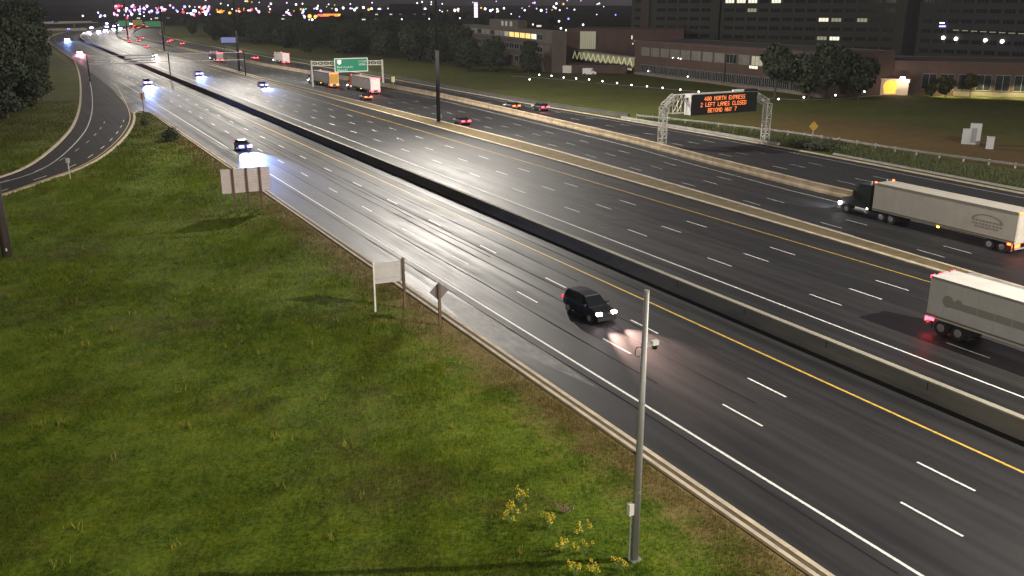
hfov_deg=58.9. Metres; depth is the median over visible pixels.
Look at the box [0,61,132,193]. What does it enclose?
slip road
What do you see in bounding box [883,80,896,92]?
arched door
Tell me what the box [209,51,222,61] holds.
box truck
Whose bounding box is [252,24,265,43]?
tree
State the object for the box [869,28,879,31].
window
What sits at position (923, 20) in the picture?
window
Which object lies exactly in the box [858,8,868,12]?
window
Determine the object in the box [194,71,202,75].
car
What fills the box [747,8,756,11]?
window
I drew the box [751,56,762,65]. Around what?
window
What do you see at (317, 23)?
tree
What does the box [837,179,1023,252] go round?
semi truck
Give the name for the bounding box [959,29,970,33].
window
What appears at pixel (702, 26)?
window
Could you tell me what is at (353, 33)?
tree
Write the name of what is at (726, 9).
window
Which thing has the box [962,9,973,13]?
window
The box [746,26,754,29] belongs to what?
window
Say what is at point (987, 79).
window
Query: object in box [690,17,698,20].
window
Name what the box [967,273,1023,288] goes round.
paved median
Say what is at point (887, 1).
window
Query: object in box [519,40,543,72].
tree
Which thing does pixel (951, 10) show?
window
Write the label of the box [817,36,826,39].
window
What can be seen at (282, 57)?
box truck
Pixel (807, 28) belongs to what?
window
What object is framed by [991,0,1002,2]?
window
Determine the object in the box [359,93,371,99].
car
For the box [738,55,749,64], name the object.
window
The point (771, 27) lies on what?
window
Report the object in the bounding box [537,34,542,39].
window
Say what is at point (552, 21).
tree
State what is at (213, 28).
tree
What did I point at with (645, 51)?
window
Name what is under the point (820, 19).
window
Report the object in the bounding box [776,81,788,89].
window
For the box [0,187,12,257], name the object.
utility pole
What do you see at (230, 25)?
tree
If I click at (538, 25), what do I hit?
warehouse
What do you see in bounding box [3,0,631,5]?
sky
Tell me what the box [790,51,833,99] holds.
tree
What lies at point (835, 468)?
road
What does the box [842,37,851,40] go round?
window
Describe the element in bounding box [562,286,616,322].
car
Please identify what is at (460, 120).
car
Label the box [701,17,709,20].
window
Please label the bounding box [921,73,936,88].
window
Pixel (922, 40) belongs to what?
window
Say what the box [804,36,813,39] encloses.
window
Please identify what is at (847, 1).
window
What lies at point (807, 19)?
window
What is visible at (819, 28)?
window
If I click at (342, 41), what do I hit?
tree
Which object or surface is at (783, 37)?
window
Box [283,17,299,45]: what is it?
tree
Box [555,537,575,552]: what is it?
goldenrod
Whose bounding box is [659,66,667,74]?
window
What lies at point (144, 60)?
slatted sign gantry
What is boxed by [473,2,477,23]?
lit pylon
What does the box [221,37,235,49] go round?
roadside board
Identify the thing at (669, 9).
window
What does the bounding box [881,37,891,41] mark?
window
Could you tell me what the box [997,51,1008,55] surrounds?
window
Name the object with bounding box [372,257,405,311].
road sign
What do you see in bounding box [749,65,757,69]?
window
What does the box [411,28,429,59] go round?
tree
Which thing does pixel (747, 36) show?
window
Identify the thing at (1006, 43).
window
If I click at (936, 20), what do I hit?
window
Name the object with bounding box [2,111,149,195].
kerb
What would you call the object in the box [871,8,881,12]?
window
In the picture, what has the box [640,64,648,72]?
window
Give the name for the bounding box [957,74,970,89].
window
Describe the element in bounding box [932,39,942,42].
window
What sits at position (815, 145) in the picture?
shrub
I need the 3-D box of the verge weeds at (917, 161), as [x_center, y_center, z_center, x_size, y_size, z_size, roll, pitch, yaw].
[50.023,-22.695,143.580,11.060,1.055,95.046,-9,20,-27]
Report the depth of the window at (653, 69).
283.46 m
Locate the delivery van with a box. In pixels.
[582,68,596,74]
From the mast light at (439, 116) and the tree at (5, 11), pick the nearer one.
the mast light at (439, 116)
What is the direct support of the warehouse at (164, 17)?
on the ground at (936, 124)
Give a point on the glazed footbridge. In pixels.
(592, 57)
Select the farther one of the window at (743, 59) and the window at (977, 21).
the window at (977, 21)
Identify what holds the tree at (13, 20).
on the ground at (936, 124)
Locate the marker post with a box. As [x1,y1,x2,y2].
[65,158,70,178]
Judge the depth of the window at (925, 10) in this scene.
313.07 m
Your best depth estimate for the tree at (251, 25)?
512.08 m
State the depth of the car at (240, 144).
141.30 m
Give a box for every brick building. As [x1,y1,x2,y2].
[462,19,566,72]
[566,27,684,62]
[634,39,895,97]
[892,55,1023,97]
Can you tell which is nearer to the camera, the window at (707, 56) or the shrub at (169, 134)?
the shrub at (169, 134)
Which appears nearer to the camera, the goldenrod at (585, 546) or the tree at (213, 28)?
the goldenrod at (585, 546)
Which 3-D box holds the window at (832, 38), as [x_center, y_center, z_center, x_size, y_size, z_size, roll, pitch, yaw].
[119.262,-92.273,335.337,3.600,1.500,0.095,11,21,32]
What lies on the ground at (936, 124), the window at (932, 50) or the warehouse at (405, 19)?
the warehouse at (405, 19)
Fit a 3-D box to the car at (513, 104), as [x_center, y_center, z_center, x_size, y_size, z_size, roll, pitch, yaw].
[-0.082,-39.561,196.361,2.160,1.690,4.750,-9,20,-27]
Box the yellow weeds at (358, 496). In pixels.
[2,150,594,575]
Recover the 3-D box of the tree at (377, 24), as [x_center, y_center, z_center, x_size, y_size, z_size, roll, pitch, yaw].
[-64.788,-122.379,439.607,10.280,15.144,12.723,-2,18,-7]
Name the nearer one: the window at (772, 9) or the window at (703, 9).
the window at (772, 9)
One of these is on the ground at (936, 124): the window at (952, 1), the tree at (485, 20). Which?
the tree at (485, 20)
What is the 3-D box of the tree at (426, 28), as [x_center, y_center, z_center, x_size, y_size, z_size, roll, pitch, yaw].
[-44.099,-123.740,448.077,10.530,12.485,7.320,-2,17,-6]
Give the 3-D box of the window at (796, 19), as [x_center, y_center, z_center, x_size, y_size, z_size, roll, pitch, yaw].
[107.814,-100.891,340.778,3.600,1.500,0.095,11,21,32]
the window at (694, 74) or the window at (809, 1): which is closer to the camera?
the window at (694, 74)
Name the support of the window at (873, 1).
in the tower block at (880, 24)
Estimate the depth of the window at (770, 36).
347.59 m
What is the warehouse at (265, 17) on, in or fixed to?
on the ground at (936, 124)
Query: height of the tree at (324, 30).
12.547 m
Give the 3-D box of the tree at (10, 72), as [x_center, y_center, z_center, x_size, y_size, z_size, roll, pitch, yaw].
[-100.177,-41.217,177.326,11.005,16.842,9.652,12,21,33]
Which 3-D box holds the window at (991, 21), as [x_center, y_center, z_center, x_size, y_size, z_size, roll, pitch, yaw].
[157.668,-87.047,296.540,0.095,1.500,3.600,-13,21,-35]
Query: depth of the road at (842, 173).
139.31 m
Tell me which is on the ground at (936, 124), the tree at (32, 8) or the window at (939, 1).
the tree at (32, 8)
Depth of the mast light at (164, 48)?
433.66 m
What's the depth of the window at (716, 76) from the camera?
254.96 m
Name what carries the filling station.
on the ground at (936, 124)
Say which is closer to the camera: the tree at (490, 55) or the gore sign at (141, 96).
the gore sign at (141, 96)
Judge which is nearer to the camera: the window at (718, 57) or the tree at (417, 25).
the window at (718, 57)
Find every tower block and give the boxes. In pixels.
[631,0,721,39]
[719,0,920,55]
[914,0,1023,56]
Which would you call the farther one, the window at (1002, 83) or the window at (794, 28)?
the window at (794, 28)
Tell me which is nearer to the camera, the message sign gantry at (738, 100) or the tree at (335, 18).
the message sign gantry at (738, 100)
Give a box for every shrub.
[140,118,149,125]
[160,125,180,141]
[790,139,844,150]
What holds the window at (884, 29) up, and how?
in the tower block at (880, 24)
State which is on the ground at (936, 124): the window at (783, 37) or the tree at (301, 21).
the tree at (301, 21)
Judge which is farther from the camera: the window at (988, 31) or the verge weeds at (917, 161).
the window at (988, 31)
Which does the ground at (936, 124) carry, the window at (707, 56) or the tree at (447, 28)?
the tree at (447, 28)
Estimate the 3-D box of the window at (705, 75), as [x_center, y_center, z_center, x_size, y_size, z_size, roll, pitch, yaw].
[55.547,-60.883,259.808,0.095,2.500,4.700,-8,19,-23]
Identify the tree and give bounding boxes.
[0,1,47,51]
[0,17,44,97]
[0,33,28,118]
[1,16,38,54]
[4,0,45,44]
[10,9,52,52]
[15,0,51,58]
[15,55,48,109]
[28,53,54,100]
[186,22,196,34]
[200,17,207,23]
[205,20,220,40]
[219,20,230,37]
[226,18,242,36]
[238,16,252,38]
[243,17,262,43]
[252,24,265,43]
[256,25,273,43]
[265,16,281,31]
[271,24,293,46]
[274,22,295,47]
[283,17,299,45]
[293,20,318,52]
[295,15,305,19]
[296,19,310,40]
[314,19,328,42]
[315,22,331,43]
[324,22,342,49]
[327,16,340,22]
[332,24,358,54]
[344,30,364,53]
[357,22,363,31]
[362,20,375,47]
[367,29,380,47]
[368,20,387,39]
[368,28,396,57]
[388,18,398,24]
[397,22,425,44]
[398,25,420,61]
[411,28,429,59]
[413,19,429,41]
[422,25,431,44]
[424,26,449,65]
[429,20,445,45]
[445,24,456,60]
[447,32,461,63]
[449,25,474,38]
[452,36,481,70]
[478,17,488,24]
[480,36,506,71]
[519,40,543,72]
[549,17,557,27]
[758,41,795,98]
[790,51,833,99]
[810,41,862,99]
[844,52,880,99]
[924,82,938,97]
[937,76,957,97]
[963,72,979,97]
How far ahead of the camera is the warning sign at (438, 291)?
63.42 m
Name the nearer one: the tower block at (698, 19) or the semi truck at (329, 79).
the semi truck at (329, 79)
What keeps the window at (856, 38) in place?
in the tower block at (880, 24)
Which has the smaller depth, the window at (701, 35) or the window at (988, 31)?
the window at (988, 31)
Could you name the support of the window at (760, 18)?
in the tower block at (880, 24)
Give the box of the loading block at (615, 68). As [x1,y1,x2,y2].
[563,63,628,73]
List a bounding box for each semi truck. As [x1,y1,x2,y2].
[307,69,338,87]
[346,74,379,93]
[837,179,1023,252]
[925,270,1023,347]
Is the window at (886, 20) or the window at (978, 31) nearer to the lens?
the window at (978, 31)
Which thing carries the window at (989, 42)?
in the tower block at (979, 28)
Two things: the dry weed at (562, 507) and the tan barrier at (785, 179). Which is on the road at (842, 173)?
the tan barrier at (785, 179)
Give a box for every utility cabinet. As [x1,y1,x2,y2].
[961,123,982,144]
[986,136,995,148]
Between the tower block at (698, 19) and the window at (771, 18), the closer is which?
the window at (771, 18)
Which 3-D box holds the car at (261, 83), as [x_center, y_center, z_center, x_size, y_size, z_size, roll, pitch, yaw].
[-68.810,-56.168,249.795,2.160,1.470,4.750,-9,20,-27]
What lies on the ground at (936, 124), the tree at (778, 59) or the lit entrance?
the tree at (778, 59)
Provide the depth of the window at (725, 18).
355.62 m
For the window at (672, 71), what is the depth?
274.10 m
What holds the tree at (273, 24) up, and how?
on the ground at (936, 124)
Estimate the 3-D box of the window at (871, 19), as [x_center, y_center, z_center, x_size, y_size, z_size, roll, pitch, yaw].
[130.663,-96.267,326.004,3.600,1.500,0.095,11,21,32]
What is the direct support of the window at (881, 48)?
in the tower block at (880, 24)
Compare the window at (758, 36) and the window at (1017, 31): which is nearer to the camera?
the window at (1017, 31)
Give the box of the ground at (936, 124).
[0,6,1023,575]
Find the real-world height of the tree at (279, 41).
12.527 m
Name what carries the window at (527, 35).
in the brick building at (516, 34)
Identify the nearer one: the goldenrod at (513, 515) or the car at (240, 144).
the goldenrod at (513, 515)
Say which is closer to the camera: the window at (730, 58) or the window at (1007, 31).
the window at (730, 58)
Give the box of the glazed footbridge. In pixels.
[572,50,634,70]
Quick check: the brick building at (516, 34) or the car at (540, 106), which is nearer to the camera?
the car at (540, 106)
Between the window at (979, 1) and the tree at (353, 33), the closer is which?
the window at (979, 1)
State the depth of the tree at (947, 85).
217.82 m
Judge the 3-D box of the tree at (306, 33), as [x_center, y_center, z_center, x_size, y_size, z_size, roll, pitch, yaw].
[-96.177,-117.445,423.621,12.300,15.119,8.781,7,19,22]
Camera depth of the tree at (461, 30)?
345.08 m
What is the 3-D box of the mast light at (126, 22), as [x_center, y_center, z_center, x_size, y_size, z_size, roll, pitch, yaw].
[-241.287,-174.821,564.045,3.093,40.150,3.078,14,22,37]
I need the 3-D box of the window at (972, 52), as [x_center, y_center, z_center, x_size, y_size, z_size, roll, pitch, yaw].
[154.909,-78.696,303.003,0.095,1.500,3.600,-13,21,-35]
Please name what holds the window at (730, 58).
in the brick building at (733, 64)
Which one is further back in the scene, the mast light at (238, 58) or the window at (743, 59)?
the mast light at (238, 58)
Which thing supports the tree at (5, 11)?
on the ground at (936, 124)
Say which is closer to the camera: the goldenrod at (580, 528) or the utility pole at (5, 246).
the goldenrod at (580, 528)
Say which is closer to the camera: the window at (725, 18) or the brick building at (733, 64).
the brick building at (733, 64)
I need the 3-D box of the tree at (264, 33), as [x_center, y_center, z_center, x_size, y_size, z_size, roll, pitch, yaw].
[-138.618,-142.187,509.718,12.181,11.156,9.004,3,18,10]
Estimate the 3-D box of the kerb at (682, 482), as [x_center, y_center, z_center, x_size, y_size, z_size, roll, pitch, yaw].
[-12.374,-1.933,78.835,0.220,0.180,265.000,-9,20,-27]
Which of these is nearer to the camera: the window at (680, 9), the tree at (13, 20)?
the tree at (13, 20)
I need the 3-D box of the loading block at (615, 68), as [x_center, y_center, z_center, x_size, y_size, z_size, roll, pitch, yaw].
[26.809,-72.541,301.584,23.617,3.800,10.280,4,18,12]
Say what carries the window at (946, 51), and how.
in the tower block at (979, 28)
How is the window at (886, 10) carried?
in the tower block at (880, 24)
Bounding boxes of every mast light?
[123,0,128,39]
[158,0,165,50]
[233,0,241,71]
[435,0,441,123]
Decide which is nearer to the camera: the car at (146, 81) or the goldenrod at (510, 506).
the goldenrod at (510, 506)
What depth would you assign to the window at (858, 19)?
328.45 m
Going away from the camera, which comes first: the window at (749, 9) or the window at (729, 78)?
the window at (729, 78)
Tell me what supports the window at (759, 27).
in the tower block at (880, 24)
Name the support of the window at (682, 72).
in the brick building at (733, 64)
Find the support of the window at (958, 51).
in the tower block at (979, 28)
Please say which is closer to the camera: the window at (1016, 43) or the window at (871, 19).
the window at (1016, 43)
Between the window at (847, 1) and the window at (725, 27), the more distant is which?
the window at (725, 27)
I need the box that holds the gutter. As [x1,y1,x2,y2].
[154,113,834,575]
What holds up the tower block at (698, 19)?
on the ground at (936, 124)
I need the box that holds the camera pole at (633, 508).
[626,289,658,563]
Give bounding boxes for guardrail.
[636,114,1023,167]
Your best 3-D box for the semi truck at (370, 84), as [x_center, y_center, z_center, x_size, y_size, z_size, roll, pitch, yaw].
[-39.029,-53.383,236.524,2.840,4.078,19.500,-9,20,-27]
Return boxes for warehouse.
[132,14,185,21]
[243,15,301,22]
[359,15,408,23]
[371,9,427,19]
[388,4,421,8]
[457,21,542,28]
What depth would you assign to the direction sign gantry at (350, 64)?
250.28 m
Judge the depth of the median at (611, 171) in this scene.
119.36 m
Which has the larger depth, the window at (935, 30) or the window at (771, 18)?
the window at (771, 18)
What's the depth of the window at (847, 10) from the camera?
329.98 m
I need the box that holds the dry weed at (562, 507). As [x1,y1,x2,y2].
[555,503,574,511]
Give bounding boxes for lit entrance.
[880,77,909,94]
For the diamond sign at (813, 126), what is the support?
on the ground at (936, 124)
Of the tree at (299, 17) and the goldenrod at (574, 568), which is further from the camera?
the tree at (299, 17)
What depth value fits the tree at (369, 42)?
428.16 m
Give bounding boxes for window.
[525,33,530,38]
[531,33,536,39]
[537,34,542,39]
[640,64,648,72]
[641,47,649,55]
[649,65,657,73]
[651,48,658,56]
[657,8,664,11]
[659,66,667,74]
[660,49,668,57]
[668,8,676,11]
[669,67,677,76]
[670,49,679,58]
[678,17,686,20]
[679,8,687,11]
[679,68,688,77]
[681,50,689,59]
[689,25,697,28]
[689,34,697,37]
[690,8,698,11]
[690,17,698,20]
[690,69,699,78]
[691,51,700,60]
[700,25,709,28]
[700,34,708,37]
[701,8,710,11]
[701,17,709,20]
[701,71,710,80]
[702,52,712,61]
[712,72,722,81]
[714,53,724,62]
[723,34,731,37]
[724,17,732,20]
[724,26,732,29]
[725,8,733,11]
[725,73,734,83]
[726,54,736,63]
[734,35,742,38]
[735,17,744,20]
[735,26,743,29]
[736,8,744,11]
[736,74,747,84]
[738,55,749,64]
[745,35,754,38]
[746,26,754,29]
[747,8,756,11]
[747,17,755,20]
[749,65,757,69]
[749,76,760,86]
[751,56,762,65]
[757,35,765,38]
[758,17,767,20]
[758,26,766,29]
[759,8,768,11]
[762,77,774,87]
[769,26,778,29]
[769,35,777,38]
[770,17,779,20]
[771,8,779,11]
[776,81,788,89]
[780,35,789,39]
[781,26,790,30]
[782,17,791,21]
[783,8,791,11]
[790,82,800,91]
[792,36,801,39]
[793,27,802,30]
[794,17,803,21]
[795,8,804,12]
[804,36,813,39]
[805,27,814,30]
[806,18,815,21]
[807,8,816,12]
[808,0,817,2]
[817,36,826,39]
[818,27,827,30]
[819,8,829,12]
[819,18,828,21]
[820,0,830,2]
[829,36,838,40]
[830,27,840,30]
[831,18,840,21]
[832,8,842,12]
[833,0,842,2]
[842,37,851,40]
[843,27,852,31]
[844,18,853,21]
[845,8,854,12]
[846,0,855,2]
[855,37,864,40]
[856,27,865,31]
[857,18,867,21]
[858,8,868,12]
[859,0,869,2]
[868,37,878,41]
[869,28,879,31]
[870,18,880,21]
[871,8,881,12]
[872,0,882,2]
[880,47,890,49]
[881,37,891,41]
[882,28,892,31]
[883,18,893,22]
[884,8,895,12]
[886,0,896,2]
[918,48,928,52]
[919,38,929,42]
[921,28,930,32]
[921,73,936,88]
[922,19,932,22]
[923,9,933,12]
[925,0,934,2]
[931,48,940,52]
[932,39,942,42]
[933,29,943,32]
[935,19,944,22]
[936,9,946,12]
[937,0,947,2]
[940,74,954,79]
[944,49,953,53]
[945,39,955,43]
[946,29,956,33]
[948,19,958,23]
[949,9,959,12]
[950,0,960,2]
[957,49,967,53]
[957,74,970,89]
[958,39,968,43]
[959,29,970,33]
[961,19,971,23]
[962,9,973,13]
[964,0,974,2]
[970,50,980,54]
[971,40,982,44]
[973,30,983,33]
[974,19,985,23]
[975,75,991,90]
[976,9,986,13]
[977,0,988,2]
[984,51,994,55]
[985,40,996,44]
[987,30,997,34]
[988,19,999,23]
[990,9,1001,13]
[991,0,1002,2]
[994,75,1010,90]
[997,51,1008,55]
[999,41,1010,45]
[1001,30,1012,34]
[1002,20,1013,24]
[1004,9,1015,13]
[1006,0,1017,2]
[1012,52,1023,56]
[1013,75,1023,91]
[1014,41,1023,45]
[1015,30,1023,35]
[1017,20,1023,24]
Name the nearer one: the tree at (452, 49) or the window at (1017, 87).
the window at (1017, 87)
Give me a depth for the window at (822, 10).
334.81 m
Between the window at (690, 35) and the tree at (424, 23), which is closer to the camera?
the window at (690, 35)
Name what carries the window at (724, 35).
in the tower block at (880, 24)
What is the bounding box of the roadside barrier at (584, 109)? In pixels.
[193,40,629,116]
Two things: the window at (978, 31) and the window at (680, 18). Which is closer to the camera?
the window at (978, 31)
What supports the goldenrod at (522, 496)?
on the ground at (936, 124)
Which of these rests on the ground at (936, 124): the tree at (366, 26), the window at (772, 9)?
the tree at (366, 26)
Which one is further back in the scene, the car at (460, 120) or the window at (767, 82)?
the window at (767, 82)
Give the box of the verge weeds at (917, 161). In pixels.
[631,116,1023,187]
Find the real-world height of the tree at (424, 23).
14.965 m
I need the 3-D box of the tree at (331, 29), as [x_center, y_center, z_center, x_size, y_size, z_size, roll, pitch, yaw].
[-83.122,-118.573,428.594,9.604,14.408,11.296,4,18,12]
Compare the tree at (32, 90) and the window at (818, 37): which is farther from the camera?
the window at (818, 37)
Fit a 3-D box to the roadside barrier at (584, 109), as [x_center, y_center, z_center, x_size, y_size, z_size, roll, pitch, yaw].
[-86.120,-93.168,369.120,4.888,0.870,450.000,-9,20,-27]
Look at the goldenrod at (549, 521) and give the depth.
38.97 m
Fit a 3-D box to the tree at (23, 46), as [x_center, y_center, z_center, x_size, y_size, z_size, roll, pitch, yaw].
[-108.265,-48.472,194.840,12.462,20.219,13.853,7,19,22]
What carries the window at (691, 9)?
in the tower block at (698, 19)
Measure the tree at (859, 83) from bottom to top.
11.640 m
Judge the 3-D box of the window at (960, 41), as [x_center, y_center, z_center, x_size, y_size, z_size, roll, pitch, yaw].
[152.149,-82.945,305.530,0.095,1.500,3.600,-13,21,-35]
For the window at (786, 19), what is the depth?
343.21 m
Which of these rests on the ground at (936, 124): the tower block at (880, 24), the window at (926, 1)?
the tower block at (880, 24)
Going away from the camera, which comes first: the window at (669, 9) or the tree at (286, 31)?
the window at (669, 9)
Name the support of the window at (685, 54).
in the brick building at (733, 64)
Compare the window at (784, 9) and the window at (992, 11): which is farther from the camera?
the window at (784, 9)
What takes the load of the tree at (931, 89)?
on the ground at (936, 124)
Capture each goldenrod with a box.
[502,504,520,523]
[506,500,526,513]
[515,485,529,502]
[540,511,555,527]
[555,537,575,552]
[567,559,580,575]
[574,519,592,534]
[576,539,593,553]
[587,558,600,573]
[611,556,628,570]
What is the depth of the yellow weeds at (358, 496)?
51.98 m
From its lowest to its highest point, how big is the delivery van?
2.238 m
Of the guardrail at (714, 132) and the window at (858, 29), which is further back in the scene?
the window at (858, 29)
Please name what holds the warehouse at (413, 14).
on the ground at (936, 124)
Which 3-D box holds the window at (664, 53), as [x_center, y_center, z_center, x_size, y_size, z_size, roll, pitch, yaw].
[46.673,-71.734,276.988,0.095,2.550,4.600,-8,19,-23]
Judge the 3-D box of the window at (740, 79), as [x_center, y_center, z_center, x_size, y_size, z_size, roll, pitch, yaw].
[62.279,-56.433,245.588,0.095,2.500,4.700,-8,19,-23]
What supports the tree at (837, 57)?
on the ground at (936, 124)
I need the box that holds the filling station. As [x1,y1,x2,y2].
[318,14,340,18]
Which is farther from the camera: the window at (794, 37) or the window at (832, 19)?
the window at (794, 37)
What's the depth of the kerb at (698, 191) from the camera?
103.00 m
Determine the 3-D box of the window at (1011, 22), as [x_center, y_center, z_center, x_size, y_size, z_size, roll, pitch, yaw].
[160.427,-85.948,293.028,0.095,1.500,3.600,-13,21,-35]
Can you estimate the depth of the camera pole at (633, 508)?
35.18 m
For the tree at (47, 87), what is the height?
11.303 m
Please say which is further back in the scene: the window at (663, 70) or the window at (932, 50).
the window at (932, 50)
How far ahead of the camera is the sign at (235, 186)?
99.02 m
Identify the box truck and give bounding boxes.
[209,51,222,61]
[273,52,289,63]
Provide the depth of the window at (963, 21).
303.55 m
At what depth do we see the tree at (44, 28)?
328.58 m
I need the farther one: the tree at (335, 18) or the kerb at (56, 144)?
the tree at (335, 18)
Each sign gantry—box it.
[86,51,245,80]
[115,20,164,34]
[310,58,383,86]
[657,88,772,144]
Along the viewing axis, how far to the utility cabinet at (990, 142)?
140.79 m
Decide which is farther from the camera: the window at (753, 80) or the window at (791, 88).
the window at (753, 80)
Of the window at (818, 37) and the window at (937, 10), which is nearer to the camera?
the window at (937, 10)
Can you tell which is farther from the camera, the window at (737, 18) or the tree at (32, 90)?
the window at (737, 18)
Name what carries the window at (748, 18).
in the tower block at (880, 24)
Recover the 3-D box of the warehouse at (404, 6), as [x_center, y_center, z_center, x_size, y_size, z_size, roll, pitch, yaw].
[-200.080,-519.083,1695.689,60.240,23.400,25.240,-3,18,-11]
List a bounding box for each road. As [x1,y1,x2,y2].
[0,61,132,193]
[49,20,1023,575]
[81,20,1023,414]
[119,23,1023,285]
[134,22,1023,206]
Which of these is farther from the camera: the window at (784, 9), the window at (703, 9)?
the window at (703, 9)
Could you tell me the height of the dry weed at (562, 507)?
0.529 m
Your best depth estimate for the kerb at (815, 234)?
108.54 m
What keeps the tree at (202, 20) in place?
on the ground at (936, 124)
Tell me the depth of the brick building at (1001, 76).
222.35 m
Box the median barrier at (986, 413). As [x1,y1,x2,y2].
[80,19,1023,440]
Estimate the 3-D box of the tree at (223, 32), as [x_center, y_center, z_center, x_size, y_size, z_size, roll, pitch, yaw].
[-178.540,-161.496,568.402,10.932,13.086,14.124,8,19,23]
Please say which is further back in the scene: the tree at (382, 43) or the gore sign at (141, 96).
the tree at (382, 43)
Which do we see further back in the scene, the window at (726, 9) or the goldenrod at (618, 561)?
the window at (726, 9)
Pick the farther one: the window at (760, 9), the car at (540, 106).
the window at (760, 9)
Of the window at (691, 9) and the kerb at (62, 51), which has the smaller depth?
the window at (691, 9)
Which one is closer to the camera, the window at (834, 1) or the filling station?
the window at (834, 1)
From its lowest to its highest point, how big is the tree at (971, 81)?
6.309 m
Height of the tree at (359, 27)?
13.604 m
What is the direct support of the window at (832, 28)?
in the tower block at (880, 24)
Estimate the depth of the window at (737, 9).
352.12 m
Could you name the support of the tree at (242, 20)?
on the ground at (936, 124)
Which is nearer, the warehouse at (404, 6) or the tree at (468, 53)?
the tree at (468, 53)
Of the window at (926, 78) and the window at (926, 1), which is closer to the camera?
the window at (926, 78)
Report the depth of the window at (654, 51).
281.70 m
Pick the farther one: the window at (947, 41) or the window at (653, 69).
the window at (947, 41)
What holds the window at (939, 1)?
in the tower block at (979, 28)
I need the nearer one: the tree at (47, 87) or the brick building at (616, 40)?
the tree at (47, 87)
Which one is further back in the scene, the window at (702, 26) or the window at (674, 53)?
the window at (702, 26)
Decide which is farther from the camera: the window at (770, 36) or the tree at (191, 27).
the tree at (191, 27)
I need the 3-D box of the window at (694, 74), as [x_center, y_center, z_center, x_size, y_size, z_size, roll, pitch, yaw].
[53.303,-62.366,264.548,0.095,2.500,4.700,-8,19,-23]
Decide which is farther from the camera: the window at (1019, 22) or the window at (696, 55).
the window at (1019, 22)
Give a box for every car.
[142,78,151,84]
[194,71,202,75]
[233,139,251,150]
[257,81,267,86]
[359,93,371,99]
[453,116,470,124]
[503,101,520,109]
[531,102,548,110]
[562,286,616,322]
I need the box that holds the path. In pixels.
[517,76,883,99]
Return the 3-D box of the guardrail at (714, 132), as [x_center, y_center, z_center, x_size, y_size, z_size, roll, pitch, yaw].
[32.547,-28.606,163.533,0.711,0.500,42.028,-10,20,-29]
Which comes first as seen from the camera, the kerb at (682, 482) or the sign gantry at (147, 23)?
the kerb at (682, 482)
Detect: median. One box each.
[117,26,970,272]
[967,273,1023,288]
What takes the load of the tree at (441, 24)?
on the ground at (936, 124)
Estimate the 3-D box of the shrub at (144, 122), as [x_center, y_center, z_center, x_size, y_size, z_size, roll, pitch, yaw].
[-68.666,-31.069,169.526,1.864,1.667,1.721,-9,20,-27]
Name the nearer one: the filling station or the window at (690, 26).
the window at (690, 26)
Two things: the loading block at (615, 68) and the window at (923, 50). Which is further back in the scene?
the window at (923, 50)
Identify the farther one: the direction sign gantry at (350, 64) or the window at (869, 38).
the window at (869, 38)
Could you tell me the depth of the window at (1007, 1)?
291.14 m
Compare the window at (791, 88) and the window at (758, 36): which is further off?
the window at (758, 36)
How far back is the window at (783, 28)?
344.22 m
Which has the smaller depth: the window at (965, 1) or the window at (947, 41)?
the window at (965, 1)
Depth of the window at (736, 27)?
354.06 m
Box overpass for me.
[41,21,97,30]
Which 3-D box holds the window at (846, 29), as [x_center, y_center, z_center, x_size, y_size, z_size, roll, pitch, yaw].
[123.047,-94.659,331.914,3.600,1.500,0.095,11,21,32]
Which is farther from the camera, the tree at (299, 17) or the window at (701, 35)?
the tree at (299, 17)
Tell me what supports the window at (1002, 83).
in the brick building at (1001, 76)
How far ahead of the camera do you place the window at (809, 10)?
337.35 m
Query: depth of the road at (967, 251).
119.89 m
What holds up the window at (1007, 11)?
in the tower block at (979, 28)
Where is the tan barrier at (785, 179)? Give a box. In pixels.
[133,24,852,197]
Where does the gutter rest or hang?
on the road at (835, 468)
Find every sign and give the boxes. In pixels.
[139,92,144,111]
[220,166,270,210]
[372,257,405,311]
[430,282,447,325]
[809,121,817,130]
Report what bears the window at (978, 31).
in the tower block at (979, 28)
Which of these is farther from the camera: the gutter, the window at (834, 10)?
the window at (834, 10)
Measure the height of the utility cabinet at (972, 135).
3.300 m
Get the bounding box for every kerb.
[0,61,81,177]
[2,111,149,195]
[48,20,111,60]
[116,25,947,272]
[118,32,1023,287]
[150,112,819,575]
[159,22,1023,193]
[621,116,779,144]
[833,153,1023,190]
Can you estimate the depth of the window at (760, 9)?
347.17 m

